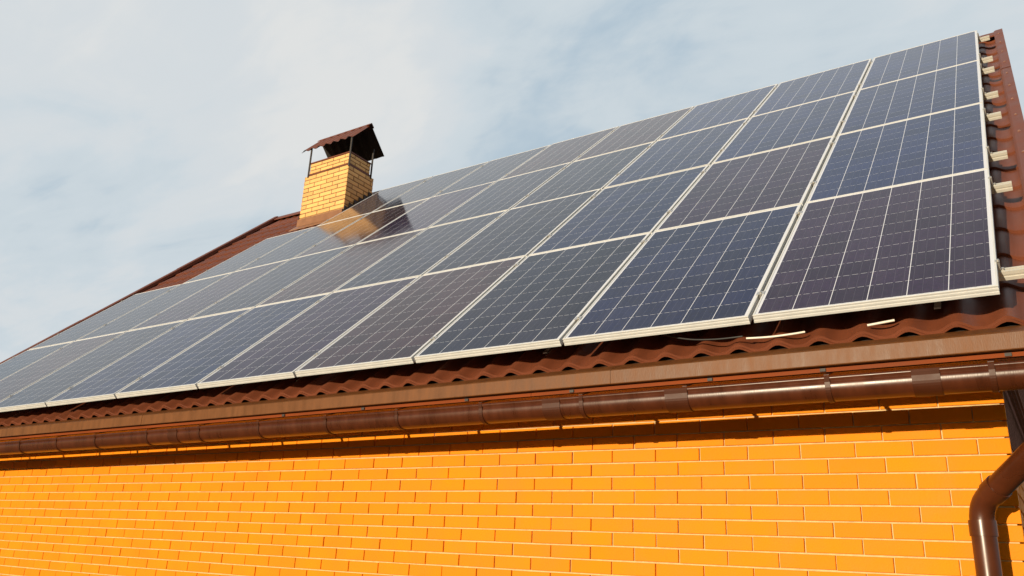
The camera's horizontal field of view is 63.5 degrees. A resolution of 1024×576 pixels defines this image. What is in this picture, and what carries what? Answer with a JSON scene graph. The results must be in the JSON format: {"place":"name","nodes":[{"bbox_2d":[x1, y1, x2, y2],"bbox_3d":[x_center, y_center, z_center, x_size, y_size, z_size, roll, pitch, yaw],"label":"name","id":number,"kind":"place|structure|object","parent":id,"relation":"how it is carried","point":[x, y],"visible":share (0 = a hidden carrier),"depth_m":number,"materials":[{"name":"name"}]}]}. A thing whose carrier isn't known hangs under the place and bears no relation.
{"place":"outdoors","nodes":[
{"label":"outdoors","id":0,"kind":"place"},
{"bbox_2d":[0,0,1023,361],"label":"sky","id":1,"kind":"structure","parent":0,"point":[139,139],"materials":[{"name":"white"}]},
{"label":"ground","id":2,"kind":"structure","parent":0,"visible":0},
{"bbox_2d":[0,29,1023,575],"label":"brick house","id":3,"kind":"structure","parent":2,"relation":"on","point":[842,445],"depth_m":4.70,"materials":[{"name":"orange brick"}]},
{"bbox_2d":[12,176,1012,357],"bbox_3d":[-1.644,0.190,7.138,10.310,0.184,0.060,-9,19,32],"label":"mounting rail","id":4,"kind":"object","parent":3,"relation":"attached to","point":[1001,187],"visible":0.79,"depth_m":4.43,"materials":[{"name":"metal"}]},
{"bbox_2d":[4,259,1023,413],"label":"mounting rail","id":5,"kind":"object","parent":3,"relation":"attached to","point":[1011,273],"visible":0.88,"depth_m":3.50,"materials":[{"name":"metal"}]},
{"bbox_2d":[0,341,73,380],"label":"solar panel","id":6,"kind":"object","parent":5,"relation":"attached to","point":[13,365],"visible":0.81,"depth_m":9.36,"materials":[{"name":"glass"}]},
{"bbox_2d":[0,331,125,401],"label":"solar panel","id":7,"kind":"object","parent":5,"relation":"attached to","point":[27,376],"visible":0.86,"depth_m":8.60,"materials":[{"name":"glass"}]},
{"bbox_2d":[0,320,185,411],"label":"solar panel","id":8,"kind":"object","parent":5,"relation":"attached to","point":[40,393],"visible":0.91,"depth_m":7.85,"materials":[{"name":"glass"}]},
{"bbox_2d":[45,308,251,406],"bbox_3d":[-3.201,0.598,7.421,0.992,0.040,1.598,-9,19,32],"label":"solar panel","id":9,"kind":"object","parent":5,"relation":"attached to","point":[110,381],"visible":0.91,"depth_m":7.29,"materials":[{"name":"glass"}]},
{"bbox_2d":[115,293,330,397],"bbox_3d":[-2.353,0.457,6.886,0.992,0.041,1.598,-9,19,32],"label":"solar panel","id":10,"kind":"object","parent":5,"relation":"attached to","point":[191,367],"visible":0.91,"depth_m":6.75,"materials":[{"name":"glass"}]},
{"bbox_2d":[197,276,419,388],"bbox_3d":[-1.505,0.315,6.351,0.992,0.040,1.598,-9,19,32],"label":"solar panel","id":11,"kind":"object","parent":5,"relation":"attached to","point":[288,349],"visible":0.93,"depth_m":6.20,"materials":[{"name":"glass"}]},
{"bbox_2d":[295,256,525,376],"bbox_3d":[-0.658,0.173,5.816,0.992,0.040,1.598,-9,19,32],"label":"solar panel","id":12,"kind":"object","parent":5,"relation":"attached to","point":[405,325],"visible":0.89,"depth_m":5.65,"materials":[{"name":"glass"}]},
{"bbox_2d":[414,233,650,362],"bbox_3d":[0.190,0.033,5.282,0.992,0.040,1.598,-9,19,32],"label":"solar panel","id":13,"kind":"object","parent":5,"relation":"attached to","point":[539,301],"visible":0.9,"depth_m":5.11,"materials":[{"name":"glass"}]},
{"bbox_2d":[562,204,802,345],"bbox_3d":[1.037,-0.108,4.747,0.992,0.041,1.598,-9,19,32],"label":"solar panel","id":14,"kind":"object","parent":5,"relation":"attached to","point":[709,274],"visible":0.98,"depth_m":4.56,"materials":[{"name":"glass"}]},
{"bbox_2d":[662,334,742,340],"bbox_3d":[0.882,0.202,4.099,0.048,0.170,0.557,19,-25,-40],"label":"cable","id":15,"kind":"object","parent":14,"relation":"hanging from","point":[702,339],"visible":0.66,"depth_m":4.02,"materials":[{"name":"grey plastic"}]},
{"bbox_2d":[752,168,999,322],"bbox_3d":[1.885,-0.251,4.212,0.992,0.040,1.598,-9,19,32],"label":"solar panel","id":16,"kind":"object","parent":5,"relation":"attached to","point":[926,241],"visible":1,"depth_m":4.00,"materials":[{"name":"glass"}]},
{"bbox_2d":[57,146,1007,334],"bbox_3d":[-1.381,-0.055,7.619,10.310,0.184,0.060,-9,19,32],"label":"mounting rail","id":17,"kind":"object","parent":3,"relation":"attached to","point":[999,155],"visible":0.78,"depth_m":4.91,"materials":[{"name":"metal"}]},
{"bbox_2d":[29,284,180,349],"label":"solar panel","id":18,"kind":"object","parent":17,"relation":"attached to","point":[97,321],"visible":0.78,"depth_m":10.25,"materials":[{"name":"glass"}]},
{"bbox_2d":[76,272,232,340],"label":"solar panel","id":19,"kind":"object","parent":17,"relation":"attached to","point":[126,322],"visible":0.75,"depth_m":9.72,"materials":[{"name":"glass"}]},
{"bbox_2d":[128,259,289,330],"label":"solar panel","id":20,"kind":"object","parent":17,"relation":"attached to","point":[203,299],"visible":0.79,"depth_m":9.17,"materials":[{"name":"glass"}]},
{"bbox_2d":[188,245,353,319],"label":"solar panel","id":21,"kind":"object","parent":17,"relation":"attached to","point":[261,289],"visible":0.73,"depth_m":8.63,"materials":[{"name":"glass"}]},
{"bbox_2d":[256,229,425,306],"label":"solar panel","id":22,"kind":"object","parent":17,"relation":"attached to","point":[339,270],"visible":0.75,"depth_m":8.09,"materials":[{"name":"glass"}]},
{"bbox_2d":[333,210,507,291],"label":"solar panel","id":23,"kind":"object","parent":17,"relation":"attached to","point":[423,252],"visible":0.76,"depth_m":7.55,"materials":[{"name":"glass"}]},
{"bbox_2d":[423,189,600,274],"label":"solar panel","id":24,"kind":"object","parent":17,"relation":"attached to","point":[526,230],"visible":0.76,"depth_m":7.01,"materials":[{"name":"glass"}]},
{"bbox_2d":[654,136,834,231],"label":"solar panel","id":25,"kind":"object","parent":17,"relation":"attached to","point":[772,179],"visible":0.88,"depth_m":5.92,"materials":[{"name":"glass"}]},
{"bbox_2d":[806,102,989,202],"bbox_3d":[2.591,-0.908,5.507,0.992,0.040,1.598,-9,19,32],"label":"solar panel","id":26,"kind":"object","parent":17,"relation":"attached to","point":[937,145],"visible":0.9,"depth_m":5.38,"materials":[{"name":"glass"}]},
{"bbox_2d":[121,108,1001,301],"bbox_3d":[-0.957,-0.451,8.396,10.310,0.184,0.060,-9,19,32],"label":"mounting rail","id":27,"kind":"object","parent":3,"relation":"attached to","point":[993,116],"visible":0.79,"depth_m":5.69,"materials":[{"name":"metal"}]},
{"bbox_2d":[529,165,708,254],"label":"solar panel","id":28,"kind":"object","parent":27,"relation":"attached to","point":[644,206],"visible":0.77,"depth_m":6.47,"materials":[{"name":"glass"}]},
{"bbox_2d":[206,87,998,270],"bbox_3d":[-0.244,-0.790,8.658,9.298,0.184,0.060,-9,19,32],"label":"mounting rail","id":29,"kind":"object","parent":3,"relation":"attached to","point":[990,95],"visible":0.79,"depth_m":6.22,"materials":[{"name":"metal"}]},
{"bbox_2d":[235,213,369,271],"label":"solar panel","id":30,"kind":"object","parent":29,"relation":"attached to","point":[300,244],"visible":0.76,"depth_m":10.48,"materials":[{"name":"glass"}]},
{"bbox_2d":[357,181,495,243],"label":"solar panel","id":31,"kind":"object","parent":29,"relation":"attached to","point":[428,213],"visible":0.79,"depth_m":9.39,"materials":[{"name":"glass"}]},
{"bbox_2d":[429,162,570,227],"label":"solar panel","id":32,"kind":"object","parent":29,"relation":"attached to","point":[503,195],"visible":0.77,"depth_m":8.85,"materials":[{"name":"glass"}]},
{"bbox_2d":[511,142,654,208],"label":"solar panel","id":33,"kind":"object","parent":29,"relation":"attached to","point":[589,174],"visible":0.76,"depth_m":8.32,"materials":[{"name":"glass"}]},
{"bbox_2d":[604,118,748,187],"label":"solar panel","id":34,"kind":"object","parent":29,"relation":"attached to","point":[691,150],"visible":0.77,"depth_m":7.77,"materials":[{"name":"glass"}]},
{"bbox_2d":[712,91,856,163],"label":"solar panel","id":35,"kind":"object","parent":29,"relation":"attached to","point":[800,124],"visible":0.81,"depth_m":7.23,"materials":[{"name":"glass"}]},
{"bbox_2d":[255,63,994,244],"bbox_3d":[0.172,-1.178,9.419,9.298,0.184,0.060,-9,19,32],"label":"mounting rail","id":36,"kind":"object","parent":3,"relation":"attached to","point":[987,70],"visible":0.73,"depth_m":6.98,"materials":[{"name":"metal"}]},
{"bbox_2d":[185,227,313,282],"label":"solar panel","id":37,"kind":"object","parent":36,"relation":"attached to","point":[247,256],"visible":0.78,"depth_m":11.01,"materials":[{"name":"glass"}]},
{"bbox_2d":[292,198,428,258],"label":"solar panel","id":38,"kind":"object","parent":36,"relation":"attached to","point":[356,232],"visible":0.77,"depth_m":9.95,"materials":[{"name":"glass"}]},
{"bbox_2d":[838,60,983,134],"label":"solar panel","id":39,"kind":"object","parent":36,"relation":"attached to","point":[946,89],"visible":0.82,"depth_m":6.70,"materials":[{"name":"glass"}]},
{"bbox_2d":[372,33,989,194],"bbox_3d":[1.296,-1.901,10.434,8.286,0.184,0.060,-9,19,32],"label":"mounting rail","id":40,"kind":"object","parent":3,"relation":"attached to","point":[984,38],"visible":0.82,"depth_m":8.26,"materials":[{"name":"metal"}]},
{"bbox_2d":[373,161,488,211],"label":"solar panel","id":41,"kind":"object","parent":40,"relation":"attached to","point":[432,186],"visible":0.73,"depth_m":11.24,"materials":[{"name":"glass"}]},
{"bbox_2d":[500,126,618,179],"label":"solar panel","id":42,"kind":"object","parent":40,"relation":"attached to","point":[564,152],"visible":0.74,"depth_m":10.16,"materials":[{"name":"glass"}]},
{"bbox_2d":[573,106,693,161],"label":"solar panel","id":43,"kind":"object","parent":40,"relation":"attached to","point":[640,132],"visible":0.76,"depth_m":9.62,"materials":[{"name":"glass"}]},
{"bbox_2d":[657,84,777,140],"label":"solar panel","id":44,"kind":"object","parent":40,"relation":"attached to","point":[741,106],"visible":0.75,"depth_m":9.08,"materials":[{"name":"glass"}]},
{"bbox_2d":[752,58,871,116],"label":"solar panel","id":45,"kind":"object","parent":40,"relation":"attached to","point":[821,85],"visible":0.85,"depth_m":8.55,"materials":[{"name":"glass"}]},
{"bbox_2d":[859,30,979,89],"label":"solar panel","id":46,"kind":"object","parent":40,"relation":"attached to","point":[933,56],"visible":0.84,"depth_m":8.01,"materials":[{"name":"glass"}]},
{"bbox_2d":[380,53,992,206],"bbox_3d":[0.805,-1.445,9.536,8.286,0.184,0.060,-9,19,32],"label":"mounting rail","id":47,"kind":"object","parent":3,"relation":"attached to","point":[986,59],"visible":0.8,"depth_m":7.37,"materials":[{"name":"metal"}]},
{"bbox_2d":[318,176,432,225],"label":"solar panel","id":48,"kind":"object","parent":47,"relation":"attached to","point":[374,202],"visible":0.79,"depth_m":11.78,"materials":[{"name":"glass"}]},
{"bbox_2d":[433,145,549,196],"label":"solar panel","id":49,"kind":"object","parent":47,"relation":"attached to","point":[494,170],"visible":0.78,"depth_m":10.71,"materials":[{"name":"glass"}]},
{"bbox_2d":[746,331,804,338],"bbox_3d":[1.231,0.223,3.870,0.271,0.019,0.016,-9,-22,30],"label":"cable","id":50,"kind":"object","parent":3,"relation":"on","point":[788,334],"visible":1,"depth_m":3.86,"materials":[{"name":"white plastic"}]},
{"bbox_2d":[867,319,894,325],"bbox_3d":[1.623,0.153,3.638,0.112,0.025,0.012,-6,-21,25],"label":"cable","id":51,"kind":"object","parent":3,"relation":"on","point":[882,322],"visible":1,"depth_m":3.63,"materials":[{"name":"white plastic"}]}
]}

